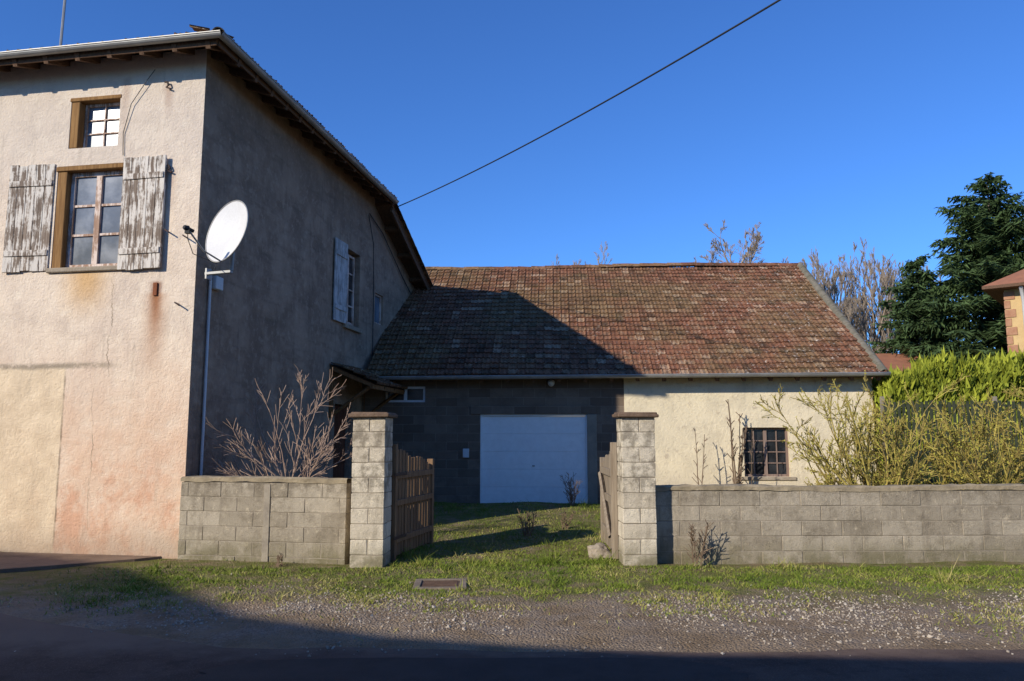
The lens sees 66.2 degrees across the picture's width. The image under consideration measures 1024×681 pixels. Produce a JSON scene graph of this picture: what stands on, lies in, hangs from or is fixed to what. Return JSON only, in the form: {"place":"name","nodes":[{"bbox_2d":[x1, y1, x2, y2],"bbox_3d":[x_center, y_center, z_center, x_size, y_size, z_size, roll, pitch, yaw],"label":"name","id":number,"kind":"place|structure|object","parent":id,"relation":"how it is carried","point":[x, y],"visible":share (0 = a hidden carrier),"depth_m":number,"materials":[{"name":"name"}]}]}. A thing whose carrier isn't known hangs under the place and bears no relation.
{"place":"outdoors","nodes":[
{"label":"outdoors","id":0,"kind":"place"},
{"bbox_2d":[0,552,160,572],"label":"pavement","id":1,"kind":"structure","parent":0,"point":[17,562],"depth_m":10.75,"materials":[{"name":"grey concrete"}]},
{"bbox_2d":[0,502,1023,651],"bbox_3d":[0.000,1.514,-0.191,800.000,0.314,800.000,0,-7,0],"label":"ground","id":2,"kind":"structure","parent":0,"point":[255,629],"depth_m":7.73,"materials":[{"name":"soil"}]},
{"bbox_2d":[0,0,433,558],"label":"old house","id":3,"kind":"structure","parent":2,"relation":"on","point":[137,348],"depth_m":12.02,"materials":[{"name":"paint"}]},
{"bbox_2d":[66,170,122,266],"bbox_3d":[-6.355,-1.848,12.058,0.970,1.520,0.064,-1,-7,10],"label":"window","id":4,"kind":"structure","parent":3,"relation":"in","point":[95,201],"depth_m":12.07,"materials":[{"name":"glass"}]},
{"bbox_2d":[83,102,119,147],"bbox_3d":[-6.361,-3.340,12.281,0.690,0.745,0.061,-1,-7,10],"label":"window","id":5,"kind":"structure","parent":3,"relation":"in","point":[101,128],"depth_m":12.29,"materials":[{"name":"glass"}]},
{"bbox_2d":[183,200,248,280],"bbox_3d":[-4.111,-1.498,11.182,0.797,1.134,0.939,0,-7,0],"label":"satellite dish","id":6,"kind":"object","parent":3,"relation":"attached to","point":[226,231],"visible":1,"depth_m":11.35,"materials":[{"name":"white paint"}]},
{"bbox_2d":[333,405,345,477],"bbox_3d":[-3.766,2.528,16.821,0.060,2.260,0.940,-1,-7,10],"label":"door","id":7,"kind":"structure","parent":3,"relation":"in","point":[338,471],"depth_m":16.99,"materials":[{"name":"brown wood"}]},
{"bbox_2d":[346,254,354,325],"bbox_3d":[-3.714,-1.160,17.625,0.064,1.580,0.780,-1,-7,10],"label":"window","id":8,"kind":"structure","parent":3,"relation":"in","point":[351,260],"depth_m":17.87,"materials":[{"name":"glass"}]},
{"bbox_2d":[374,294,380,324],"bbox_3d":[-3.354,-0.765,19.314,0.061,0.740,0.600,-1,-7,10],"label":"window","id":9,"kind":"structure","parent":3,"relation":"in","point":[377,315],"depth_m":19.46,"materials":[{"name":"paint"}]},
{"bbox_2d":[178,475,351,564],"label":"garden wall","id":10,"kind":"structure","parent":2,"relation":"on","point":[290,519],"depth_m":10.79,"materials":[{"name":"concrete"}]},
{"bbox_2d":[206,364,351,481],"bbox_3d":[-3.401,1.770,11.659,2.412,2.878,1.345,0,-7,0],"label":"bare young tree","id":11,"kind":"object","parent":2,"relation":"on","point":[232,469],"visible":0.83,"depth_m":11.79,"materials":[{"name":"brown plant"}]},
{"bbox_2d":[275,552,283,566],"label":"dried weed","id":12,"kind":"object","parent":2,"relation":"on","point":[278,559],"visible":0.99,"depth_m":10.41,"materials":[{"name":"brown plant"}]},
{"bbox_2d":[348,412,397,567],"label":"gate pier","id":13,"kind":"structure","parent":2,"relation":"on","point":[371,503],"depth_m":10.40,"materials":[{"name":"grey concrete"}]},
{"bbox_2d":[390,444,433,560],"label":"wooden gate","id":14,"kind":"structure","parent":13,"relation":"attached to","point":[412,509],"depth_m":11.45,"materials":[{"name":"brown wood"}]},
{"bbox_2d":[412,578,466,589],"bbox_3d":[-0.820,2.815,8.998,0.600,0.070,0.600,0,-7,-3],"label":"drain cover","id":15,"kind":"object","parent":2,"relation":"on","point":[440,583],"visible":0.74,"depth_m":8.99,"materials":[{"name":"concrete"}]},
{"bbox_2d":[8,569,1023,656],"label":"gravel","id":16,"kind":"structure","parent":2,"relation":"on","point":[695,615],"depth_m":7.47,"materials":[{"name":"grey gravel"}]},
{"bbox_2d":[517,508,537,535],"bbox_3d":[0.236,3.012,12.942,0.326,0.475,0.344,-4,-8,26],"label":"dried weed","id":17,"kind":"object","parent":2,"relation":"on","point":[526,525],"visible":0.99,"depth_m":12.91,"materials":[{"name":"plant"}]},
{"bbox_2d":[560,511,573,528],"bbox_3d":[0.957,3.115,13.574,0.136,0.352,0.287,6,-10,-41],"label":"dried weed","id":18,"kind":"object","parent":2,"relation":"on","point":[566,522],"visible":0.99,"depth_m":13.59,"materials":[{"name":"brown plant"}]},
{"bbox_2d":[559,472,579,505],"bbox_3d":[1.261,3.167,16.670,0.337,0.752,0.576,3,-8,-25],"label":"dried weed","id":19,"kind":"object","parent":2,"relation":"on","point":[570,494],"visible":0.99,"depth_m":16.59,"materials":[{"name":"brown plant"}]},
{"bbox_2d":[543,241,612,265],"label":"bare tree","id":20,"kind":"object","parent":2,"relation":"on","point":[608,254],"visible":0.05,"depth_m":63.87,"materials":[{"name":"brown plant"}]},
{"bbox_2d":[587,542,611,559],"bbox_3d":[1.226,2.969,10.966,0.340,0.278,0.412,0,-7,0],"label":"stone","id":21,"kind":"object","parent":2,"relation":"on","point":[599,548],"visible":0.69,"depth_m":10.83,"materials":[{"name":"beige stone"}]},
{"bbox_2d":[598,442,618,558],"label":"wooden gate","id":22,"kind":"structure","parent":2,"relation":"on","point":[607,475],"depth_m":11.07,"materials":[{"name":"brown wood"}]},
{"bbox_2d":[361,262,890,503],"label":"stone barn","id":23,"kind":"structure","parent":2,"relation":"on","point":[522,383],"depth_m":17.87,"materials":[{"name":"paint"}]},
{"bbox_2d":[386,387,424,401],"bbox_3d":[-2.443,1.241,18.042,0.920,0.360,0.064,0,-7,3],"label":"window","id":24,"kind":"structure","parent":23,"relation":"in","point":[412,394],"depth_m":18.03,"materials":[{"name":"white paint"}]},
{"bbox_2d":[480,414,587,503],"bbox_3d":[0.492,2.676,17.715,2.430,2.030,0.105,0,-7,3],"label":"garage door","id":25,"kind":"structure","parent":23,"relation":"in","point":[523,457],"depth_m":17.71,"materials":[{"name":"paint"}]},
{"bbox_2d":[743,427,788,476],"bbox_3d":[5.650,2.485,17.518,1.000,1.080,0.064,0,-7,3],"label":"window","id":26,"kind":"structure","parent":23,"relation":"in","point":[770,457],"depth_m":17.51,"materials":[{"name":"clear glass"}]},
{"bbox_2d":[612,412,658,565],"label":"gate pier","id":27,"kind":"structure","parent":2,"relation":"on","point":[637,525],"depth_m":10.41,"materials":[{"name":"grey concrete"}]},
{"bbox_2d":[685,519,713,565],"bbox_3d":[2.484,2.676,10.366,0.407,0.664,0.336,2,-7,-12],"label":"dried weed","id":28,"kind":"object","parent":2,"relation":"on","point":[702,552],"visible":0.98,"depth_m":10.34,"materials":[{"name":"brown plant"}]},
{"bbox_2d":[692,428,707,484],"bbox_3d":[4.057,2.725,16.885,0.343,1.698,0.349,-3,-8,25],"label":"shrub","id":29,"kind":"object","parent":2,"relation":"on","point":[698,479],"visible":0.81,"depth_m":16.82,"materials":[{"name":"brown plant"}]},
{"bbox_2d":[725,399,748,483],"bbox_3d":[4.912,2.429,16.994,0.387,2.311,0.625,-7,-10,42],"label":"dried weed","id":30,"kind":"object","parent":2,"relation":"on","point":[737,479],"visible":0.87,"depth_m":16.93,"materials":[{"name":"brown plant"}]},
{"bbox_2d":[693,219,788,262],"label":"bare tree","id":31,"kind":"object","parent":2,"relation":"on","point":[757,237],"visible":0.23,"depth_m":62.91,"materials":[{"name":"brown plant"}]},
{"bbox_2d":[747,436,754,483],"bbox_3d":[5.082,2.710,16.673,0.198,1.657,0.251,0,-7,0],"label":"dried weed","id":32,"kind":"object","parent":2,"relation":"on","point":[751,461],"visible":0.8,"depth_m":16.67,"materials":[{"name":"brown plant"}]},
{"bbox_2d":[800,257,861,320],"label":"bare tree","id":33,"kind":"object","parent":2,"relation":"on","point":[823,280],"visible":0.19,"depth_m":48.60,"materials":[{"name":"brown plant"}]},
{"bbox_2d":[807,247,868,337],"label":"bare tree","id":34,"kind":"object","parent":2,"relation":"on","point":[842,277],"visible":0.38,"depth_m":50.28,"materials":[{"name":"brown plant"}]},
{"bbox_2d":[655,483,1023,564],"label":"garden wall","id":35,"kind":"structure","parent":2,"relation":"on","point":[861,524],"depth_m":10.63,"materials":[{"name":"concrete"}]},
{"bbox_2d":[753,370,970,485],"bbox_3d":[5.697,1.816,12.382,2.862,2.750,3.258,-5,-9,35],"label":"bare shrub","id":36,"kind":"object","parent":2,"relation":"on","point":[884,473],"visible":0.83,"depth_m":12.18,"materials":[{"name":"green plant"}]},
{"bbox_2d":[840,242,898,352],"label":"bare tree","id":37,"kind":"object","parent":2,"relation":"on","point":[865,303],"visible":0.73,"depth_m":49.47,"materials":[{"name":"brown plant"}]},
{"bbox_2d":[847,238,905,350],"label":"bare tree","id":38,"kind":"object","parent":2,"relation":"on","point":[866,264],"visible":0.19,"depth_m":51.72,"materials":[{"name":"brown plant"}]},
{"bbox_2d":[883,262,927,352],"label":"bare tree","id":39,"kind":"object","parent":2,"relation":"on","point":[899,282],"visible":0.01,"depth_m":51.79,"materials":[{"name":"brown plant"}]},
{"bbox_2d":[872,353,958,379],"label":"red roofed shed","id":40,"kind":"structure","parent":2,"relation":"on","point":[899,360],"depth_m":35.90,"materials":[{"name":"tile"}]},
{"bbox_2d":[866,253,971,362],"bbox_3d":[19.018,1.097,36.300,6.642,10.623,6.779,0,-7,0],"label":"fir tree","id":41,"kind":"object","parent":2,"relation":"on","point":[919,280],"visible":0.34,"depth_m":36.67,"materials":[{"name":"green plant"}]},
{"bbox_2d":[855,385,1023,489],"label":"bare shrub","id":42,"kind":"object","parent":2,"relation":"on","point":[980,475],"visible":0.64,"depth_m":11.92,"materials":[{"name":"green plant"}]},
{"bbox_2d":[870,344,1023,484],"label":"conifer hedge","id":43,"kind":"object","parent":2,"relation":"on","point":[930,378],"visible":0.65,"depth_m":16.93,"materials":[{"name":"green plant"}]},
{"bbox_2d":[880,396,1023,489],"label":"slatted fence","id":44,"kind":"object","parent":2,"relation":"on","point":[949,405],"visible":0.36,"depth_m":14.53,"materials":[{"name":"wood"}]},
{"bbox_2d":[883,172,1023,362],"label":"fir tree","id":45,"kind":"object","parent":2,"relation":"on","point":[991,247],"visible":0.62,"depth_m":35.15,"materials":[{"name":"green plant"}]},
{"bbox_2d":[944,383,1023,458],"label":"bare shrub","id":46,"kind":"object","parent":2,"relation":"on","point":[1020,392],"visible":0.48,"depth_m":12.66,"materials":[{"name":"green plant"}]},
{"bbox_2d":[982,269,1023,354],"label":"ochre house","id":47,"kind":"structure","parent":2,"relation":"on","point":[1007,292],"depth_m":26.15,"materials":[{"name":"paint"}]},
{"bbox_3d":[7.780,-1.957,2.465,0.320,8.200,0.280,0,-7,0],"label":"utility pole","id":48,"kind":"object","parent":2,"relation":"on","visible":0},
{"bbox_2d":[397,0,780,206],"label":"overhead cable","id":49,"kind":"object","parent":48,"relation":"attached to","point":[733,27],"visible":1,"depth_m":12.07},
{"bbox_2d":[0,613,1023,680],"bbox_3d":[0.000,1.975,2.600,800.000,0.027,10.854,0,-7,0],"label":"road","id":50,"kind":"structure","parent":0,"point":[44,651],"depth_m":5.93,"materials":[{"name":"grey asphalt"}]},
{"bbox_2d":[191,657,748,680],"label":"road patch","id":51,"kind":"object","parent":50,"relation":"on","point":[480,669],"visible":1,"depth_m":5.58,"materials":[{"name":"grey asphalt"}]},
{"bbox_2d":[0,499,1023,643],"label":"grass","id":52,"kind":"structure","parent":0,"point":[548,559],"depth_m":9.30,"materials":[{"name":"green plant"}]},
{"bbox_2d":[0,0,1023,351],"label":"sky","id":53,"kind":"structure","parent":0,"point":[826,125],"materials":[{"name":"blue"}]}
]}

